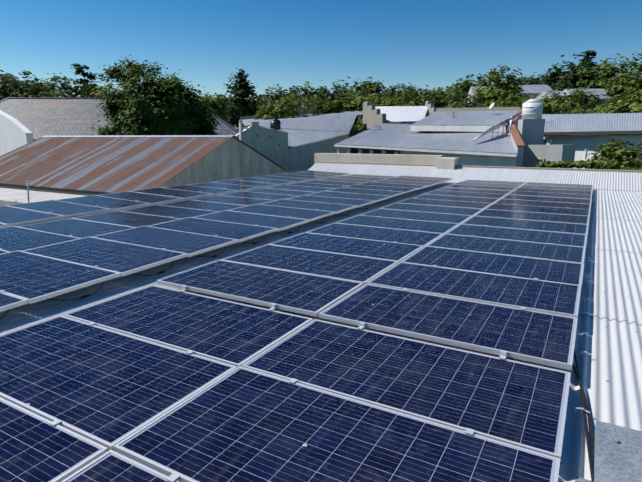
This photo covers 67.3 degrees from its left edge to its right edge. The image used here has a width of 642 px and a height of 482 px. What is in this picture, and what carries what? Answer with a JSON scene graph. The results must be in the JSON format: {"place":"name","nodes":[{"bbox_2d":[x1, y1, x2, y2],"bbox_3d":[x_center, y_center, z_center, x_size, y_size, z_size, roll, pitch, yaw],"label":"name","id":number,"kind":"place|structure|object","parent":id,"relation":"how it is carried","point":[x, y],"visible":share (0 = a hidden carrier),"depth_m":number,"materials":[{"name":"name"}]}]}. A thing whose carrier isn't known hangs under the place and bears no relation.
{"place":"outdoors","nodes":[
{"label":"outdoors","id":0,"kind":"place"},
{"bbox_2d":[0,0,641,100],"label":"sky","id":1,"kind":"structure","parent":0,"point":[285,43],"materials":[{"name":"blue"}]},
{"bbox_2d":[349,135,560,153],"bbox_3d":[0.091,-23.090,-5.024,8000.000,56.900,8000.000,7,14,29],"label":"ground","id":2,"kind":"structure","parent":0,"point":[354,150],"depth_m":68.27,"materials":[{"name":"green plant"}]},
{"bbox_2d":[0,110,33,155],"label":"parapet wall","id":3,"kind":"structure","parent":2,"relation":"on","point":[15,133],"depth_m":39.75,"materials":[{"name":"paint"}]},
{"bbox_2d":[0,70,54,100],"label":"tree","id":4,"kind":"object","parent":2,"relation":"on","point":[12,84],"visible":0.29,"depth_m":66.81,"materials":[{"name":"green plant"}]},
{"bbox_2d":[1,76,58,96],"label":"tree","id":5,"kind":"object","parent":2,"relation":"on","point":[25,85],"depth_m":75.31,"materials":[{"name":"green plant"}]},
{"bbox_2d":[4,83,74,97],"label":"tree","id":6,"kind":"object","parent":2,"relation":"on","point":[27,95],"visible":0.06,"depth_m":65.87,"materials":[{"name":"green plant"}]},
{"bbox_2d":[0,187,88,205],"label":"neighbour terrace slab","id":7,"kind":"structure","parent":2,"relation":"on","point":[10,196],"depth_m":22.45,"materials":[{"name":"concrete"}]},
{"bbox_2d":[27,181,29,202],"bbox_3d":[-12.142,-2.020,20.000,0.300,0.944,0.180,7,14,29],"label":"terrace post","id":8,"kind":"object","parent":7,"relation":"on","point":[28,191],"visible":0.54,"depth_m":19.98,"materials":[{"name":"silver metal"}]},
{"bbox_2d":[37,73,97,97],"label":"tree","id":9,"kind":"object","parent":2,"relation":"on","point":[82,91],"visible":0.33,"depth_m":76.35,"materials":[{"name":"green plant"}]},
{"bbox_2d":[70,63,100,97],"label":"tree","id":10,"kind":"object","parent":2,"relation":"on","point":[90,75],"visible":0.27,"depth_m":84.00,"materials":[{"name":"green plant"}]},
{"bbox_2d":[81,81,121,97],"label":"tree","id":11,"kind":"object","parent":2,"relation":"on","point":[94,89],"visible":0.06,"depth_m":82.35,"materials":[{"name":"green plant"}]},
{"bbox_2d":[0,97,238,139],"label":"slate roof building","id":12,"kind":"structure","parent":2,"relation":"on","point":[38,118],"depth_m":52.65,"materials":[{"name":"stone"}]},
{"bbox_2d":[0,138,284,195],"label":"barn walls","id":13,"kind":"structure","parent":2,"relation":"on","point":[232,158],"depth_m":25.12,"materials":[{"name":"grey metal"}]},
{"bbox_2d":[0,135,285,192],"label":"roof","id":14,"kind":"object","parent":13,"relation":"on","point":[110,163],"visible":0.85,"depth_m":25.95,"materials":[{"name":"brown metal"}]},
{"bbox_2d":[89,55,224,134],"bbox_3d":[-14.558,-10.346,43.407,11.254,12.082,11.548,7,14,29],"label":"tree","id":15,"kind":"object","parent":2,"relation":"on","point":[161,106],"visible":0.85,"depth_m":40.16,"materials":[{"name":"green plant"}]},
{"bbox_2d":[198,94,233,119],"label":"tree","id":16,"kind":"object","parent":2,"relation":"on","point":[218,107],"visible":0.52,"depth_m":91.88,"materials":[{"name":"green plant"}]},
{"bbox_2d":[206,87,249,121],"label":"tree","id":17,"kind":"object","parent":2,"relation":"on","point":[226,98],"visible":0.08,"depth_m":108.90,"materials":[{"name":"green plant"}]},
{"bbox_2d":[234,120,247,140],"bbox_3d":[-4.386,-3.571,26.957,0.900,6.223,0.309,7,14,29],"label":"vent pipe","id":18,"kind":"object","parent":2,"relation":"on","point":[240,128],"visible":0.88,"depth_m":26.35,"materials":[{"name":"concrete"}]},
{"bbox_2d":[247,121,415,130],"bbox_3d":[6.906,-12.247,45.741,0.024,3.837,46.282,6,14,28],"label":"power line","id":19,"kind":"object","parent":18,"relation":"attached to","point":[300,129],"visible":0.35,"depth_m":30.78,"materials":[{"name":"black rubber"}]},
{"bbox_2d":[223,68,260,126],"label":"conifer tree","id":20,"kind":"object","parent":2,"relation":"on","point":[241,91],"visible":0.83,"depth_m":76.84,"materials":[{"name":"green plant"}]},
{"bbox_2d":[230,83,300,114],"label":"tree","id":21,"kind":"object","parent":2,"relation":"on","point":[266,97],"visible":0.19,"depth_m":80.34,"materials":[{"name":"green plant"}]},
{"bbox_2d":[253,94,320,119],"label":"tree","id":22,"kind":"object","parent":2,"relation":"on","point":[282,107],"visible":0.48,"depth_m":71.22,"materials":[{"name":"green plant"}]},
{"bbox_2d":[234,113,357,172],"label":"stepped gable house","id":23,"kind":"structure","parent":2,"relation":"on","point":[269,143],"depth_m":51.94,"materials":[{"name":"beige paint"}]},
{"bbox_2d":[270,118,280,129],"bbox_3d":[-4.656,-11.746,49.381,1.102,1.524,1.102,7,14,29],"label":"black water tank","id":24,"kind":"object","parent":23,"relation":"on","point":[275,123],"visible":0.81,"depth_m":48.95,"materials":[{"name":"grey plastic"}]},
{"bbox_2d":[240,107,365,147],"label":"long house roof","id":25,"kind":"structure","parent":2,"relation":"on","point":[246,120],"depth_m":73.26,"materials":[{"name":"grey paint"}]},
{"bbox_2d":[293,102,313,111],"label":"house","id":26,"kind":"structure","parent":2,"relation":"on","point":[300,106],"depth_m":85.19,"materials":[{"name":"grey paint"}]},
{"bbox_2d":[279,81,331,107],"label":"tree","id":27,"kind":"object","parent":2,"relation":"on","point":[316,94],"visible":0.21,"depth_m":86.45,"materials":[{"name":"green plant"}]},
{"bbox_2d":[306,95,362,137],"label":"tree","id":28,"kind":"object","parent":2,"relation":"on","point":[322,108],"visible":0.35,"depth_m":74.54,"materials":[{"name":"green plant"}]},
{"bbox_2d":[313,77,367,108],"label":"tree","id":29,"kind":"object","parent":2,"relation":"on","point":[336,92],"visible":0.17,"depth_m":88.17,"materials":[{"name":"green plant"}]},
{"bbox_2d":[327,93,381,120],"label":"tree","id":30,"kind":"object","parent":2,"relation":"on","point":[356,101],"visible":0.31,"depth_m":74.70,"materials":[{"name":"green plant"}]},
{"bbox_2d":[336,77,391,107],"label":"tree","id":31,"kind":"object","parent":2,"relation":"on","point":[364,87],"visible":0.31,"depth_m":82.24,"materials":[{"name":"green plant"}]},
{"bbox_2d":[352,87,425,131],"bbox_3d":[8.619,-15.627,64.365,11.295,9.232,10.372,7,14,29],"label":"tree","id":32,"kind":"object","parent":2,"relation":"on","point":[389,102],"visible":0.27,"depth_m":62.49,"materials":[{"name":"green plant"}]},
{"bbox_2d":[300,103,494,162],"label":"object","id":33,"kind":"object","parent":2,"relation":"on","point":[449,114],"visible":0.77,"depth_m":38.34,"materials":[{"name":"white paint"}]},
{"bbox_2d":[363,100,440,148],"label":"building","id":34,"kind":"structure","parent":2,"relation":"on","point":[373,115],"depth_m":53.00,"materials":[{"name":"grey paint"}]},
{"bbox_2d":[288,134,516,167],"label":"gutters and railings","id":35,"kind":"object","parent":2,"relation":"on","point":[343,136],"visible":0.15,"depth_m":51.65,"materials":[{"name":"grey metal"}]},
{"bbox_2d":[378,82,433,105],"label":"tree","id":36,"kind":"object","parent":2,"relation":"on","point":[390,92],"visible":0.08,"depth_m":76.44,"materials":[{"name":"green plant"}]},
{"bbox_2d":[334,107,521,166],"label":"house","id":37,"kind":"structure","parent":2,"relation":"on","point":[425,134],"depth_m":33.50,"materials":[{"name":"grey paint"}]},
{"bbox_2d":[374,117,512,137],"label":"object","id":38,"kind":"object","parent":37,"relation":"on","point":[379,126],"visible":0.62,"depth_m":29.12,"materials":[{"name":"silver metal"}]},
{"bbox_2d":[471,112,521,141],"bbox_3d":[11.134,-7.224,30.217,5.345,1.983,0.483,-11,16,-41],"label":"solar thermal collector","id":39,"kind":"object","parent":37,"relation":"on","point":[497,126],"visible":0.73,"depth_m":29.91,"materials":[{"name":"silver metal"}]},
{"bbox_2d":[403,88,457,107],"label":"tree","id":40,"kind":"object","parent":2,"relation":"on","point":[436,100],"visible":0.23,"depth_m":68.66,"materials":[{"name":"green plant"}]},
{"bbox_2d":[418,87,472,106],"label":"tree","id":41,"kind":"object","parent":2,"relation":"on","point":[460,95],"visible":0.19,"depth_m":72.94,"materials":[{"name":"green plant"}]},
{"bbox_2d":[438,95,493,125],"bbox_3d":[17.154,-13.492,58.559,8.477,7.920,7.977,7,14,29],"label":"tree","id":42,"kind":"object","parent":2,"relation":"on","point":[461,104],"visible":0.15,"depth_m":56.24,"materials":[{"name":"green plant"}]},
{"bbox_2d":[444,74,492,97],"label":"tree","id":43,"kind":"object","parent":2,"relation":"on","point":[465,85],"visible":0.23,"depth_m":97.74,"materials":[{"name":"green plant"}]},
{"bbox_2d":[467,86,511,127],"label":"house","id":44,"kind":"structure","parent":2,"relation":"on","point":[470,91],"depth_m":73.67,"materials":[{"name":"grey paint"}]},
{"bbox_2d":[471,65,524,103],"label":"tall tree","id":45,"kind":"object","parent":2,"relation":"on","point":[512,83],"visible":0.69,"depth_m":67.67,"materials":[{"name":"green plant"}]},
{"bbox_2d":[483,84,534,126],"bbox_3d":[25.247,-16.868,65.054,7.676,8.230,7.949,7,14,29],"label":"tree","id":46,"kind":"object","parent":2,"relation":"on","point":[494,97],"visible":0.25,"depth_m":63.85,"materials":[{"name":"green plant"}]},
{"bbox_2d":[495,96,532,127],"bbox_3d":[22.983,-13.683,58.233,7.079,7.648,6.937,7,14,29],"label":"tree","id":47,"kind":"object","parent":2,"relation":"on","point":[509,103],"visible":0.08,"depth_m":57.29,"materials":[{"name":"green plant"}]},
{"bbox_2d":[506,108,544,166],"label":"tank tower and parapet","id":48,"kind":"structure","parent":2,"relation":"on","point":[531,131],"depth_m":29.01,"materials":[{"name":"grey paint"}]},
{"bbox_2d":[521,99,542,118],"bbox_3d":[12.865,-8.021,29.365,1.190,1.193,1.190,7,14,29],"label":"white water tank","id":49,"kind":"object","parent":48,"relation":"on","point":[532,108],"visible":0.92,"depth_m":28.93,"materials":[{"name":"plastic"}]},
{"bbox_2d":[516,72,550,84],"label":"tree","id":50,"kind":"object","parent":2,"relation":"on","point":[525,80],"visible":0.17,"depth_m":96.31,"materials":[{"name":"green plant"}]},
{"bbox_2d":[519,85,553,98],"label":"house","id":51,"kind":"structure","parent":2,"relation":"on","point":[535,90],"depth_m":79.37,"materials":[{"name":"grey paint"}]},
{"bbox_2d":[522,144,575,167],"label":"small house block","id":52,"kind":"structure","parent":2,"relation":"on","point":[533,155],"depth_m":26.62,"materials":[{"name":"grey paint"}]},
{"bbox_2d":[535,91,563,110],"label":"roof","id":53,"kind":"structure","parent":2,"relation":"on","point":[539,97],"depth_m":71.86,"materials":[{"name":"grey paint"}]},
{"bbox_2d":[530,91,596,135],"bbox_3d":[25.050,-11.799,51.538,8.477,8.291,8.414,7,14,29],"label":"tree","id":54,"kind":"object","parent":2,"relation":"on","point":[548,106],"visible":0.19,"depth_m":49.25,"materials":[{"name":"green plant"}]},
{"bbox_2d":[529,55,603,90],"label":"tree","id":55,"kind":"object","parent":2,"relation":"on","point":[559,80],"visible":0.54,"depth_m":82.07,"materials":[{"name":"green plant"}]},
{"bbox_2d":[544,87,606,112],"bbox_3d":[31.795,-15.305,60.443,7.907,7.720,8.435,7,14,29],"label":"tree","id":56,"kind":"object","parent":2,"relation":"on","point":[586,101],"visible":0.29,"depth_m":58.72,"materials":[{"name":"green plant"}]},
{"bbox_2d":[536,160,618,169],"bbox_3d":[9.947,-2.953,18.807,2.898,0.444,0.800,7,14,29],"label":"hedge","id":57,"kind":"object","parent":2,"relation":"on","point":[581,164],"visible":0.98,"depth_m":18.59,"materials":[{"name":"green plant"}]},
{"bbox_2d":[563,89,616,106],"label":"roof","id":58,"kind":"structure","parent":2,"relation":"on","point":[602,93],"depth_m":69.71,"materials":[{"name":"grey paint"}]},
{"bbox_2d":[572,50,607,77],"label":"cedar tree","id":59,"kind":"object","parent":2,"relation":"on","point":[587,58],"visible":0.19,"depth_m":86.56,"materials":[{"name":"green plant"}]},
{"bbox_2d":[542,113,641,168],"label":"long house","id":60,"kind":"structure","parent":2,"relation":"on","point":[605,127],"depth_m":31.82,"materials":[{"name":"grey metal"}]},
{"bbox_2d":[556,100,637,135],"bbox_3d":[27.208,-9.741,46.013,7.485,7.277,8.753,-1,12,-3],"label":"tree","id":61,"kind":"object","parent":2,"relation":"on","point":[597,110],"visible":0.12,"depth_m":44.55,"materials":[{"name":"green plant"}]},
{"bbox_2d":[573,51,641,88],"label":"tree","id":62,"kind":"object","parent":2,"relation":"on","point":[596,80],"visible":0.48,"depth_m":76.07,"materials":[{"name":"green plant"}]},
{"bbox_2d":[583,136,641,169],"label":"citrus shrub","id":63,"kind":"object","parent":2,"relation":"on","point":[632,156],"visible":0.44,"depth_m":21.59,"materials":[{"name":"green plant"}]},
{"bbox_2d":[601,63,641,107],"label":"tree","id":64,"kind":"object","parent":2,"relation":"on","point":[632,79],"visible":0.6,"depth_m":66.94,"materials":[{"name":"green plant"}]},
{"bbox_2d":[601,83,641,134],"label":"tree","id":65,"kind":"object","parent":2,"relation":"on","point":[619,105],"visible":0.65,"depth_m":40.83,"materials":[{"name":"green plant"}]},
{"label":"building walls","id":66,"kind":"object","parent":2,"relation":"on","visible":0},
{"bbox_2d":[0,163,641,481],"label":"roof","id":67,"kind":"structure","parent":66,"relation":"on","point":[609,334],"depth_m":5.26,"materials":[{"name":"white metal"}]},
{"bbox_2d":[49,281,104,300],"bbox_3d":[-2.562,0.515,5.064,0.357,0.096,0.907,7,14,29],"label":"cable","id":68,"kind":"object","parent":67,"relation":"on","point":[80,298],"visible":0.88,"depth_m":4.92,"materials":[{"name":"black rubber"}]},
{"bbox_2d":[0,170,349,227],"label":"solar array","id":69,"kind":"object","parent":67,"relation":"on","point":[23,213],"visible":1,"depth_m":11.38,"materials":[{"name":"blue glass"}]},
{"bbox_2d":[81,208,367,297],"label":"clamps","id":70,"kind":"object","parent":67,"relation":"on","point":[83,296],"visible":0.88,"depth_m":5.87,"materials":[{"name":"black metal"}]},
{"bbox_2d":[2,176,509,359],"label":"clamps","id":71,"kind":"object","parent":67,"relation":"on","point":[284,311],"visible":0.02,"depth_m":9.70,"materials":[{"name":"silver metal"}]},
{"bbox_2d":[0,174,452,311],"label":"solar array","id":72,"kind":"object","parent":71,"relation":"on","point":[43,260],"visible":1,"depth_m":7.69,"materials":[{"name":"blue glass"}]},
{"bbox_2d":[0,180,592,481],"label":"solar array","id":73,"kind":"object","parent":67,"relation":"on","point":[152,383],"visible":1,"depth_m":3.36,"materials":[{"name":"blue glass"}]},
{"bbox_2d":[568,189,596,412],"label":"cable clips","id":74,"kind":"object","parent":67,"relation":"on","point":[583,409],"visible":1,"depth_m":3.63,"materials":[{"name":"silver metal"}]},
{"bbox_2d":[572,363,594,449],"bbox_3d":[0.968,1.286,1.661,0.137,0.043,4.616,6,13,24],"label":"cable","id":75,"kind":"object","parent":67,"relation":"on","point":[587,409],"visible":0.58,"depth_m":2.92,"materials":[{"name":"black rubber"}]},
{"bbox_2d":[574,349,593,481],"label":"cable","id":76,"kind":"object","parent":67,"relation":"on","point":[587,436],"visible":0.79,"depth_m":2.70,"materials":[{"name":"black rubber"}]},
{"bbox_2d":[575,420,641,481],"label":"metal sheet","id":77,"kind":"object","parent":67,"relation":"on","point":[618,454],"visible":1,"depth_m":1.99,"materials":[{"name":"grey metal"}]},
{"bbox_2d":[314,153,459,169],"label":"parapet wall","id":78,"kind":"structure","parent":66,"relation":"on","point":[441,162],"depth_m":20.32,"materials":[{"name":"beige paint"}]},
{"bbox_2d":[316,161,641,172],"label":"flashing","id":79,"kind":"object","parent":66,"relation":"on","point":[593,170],"depth_m":17.90,"materials":[{"name":"paint"}]}
]}

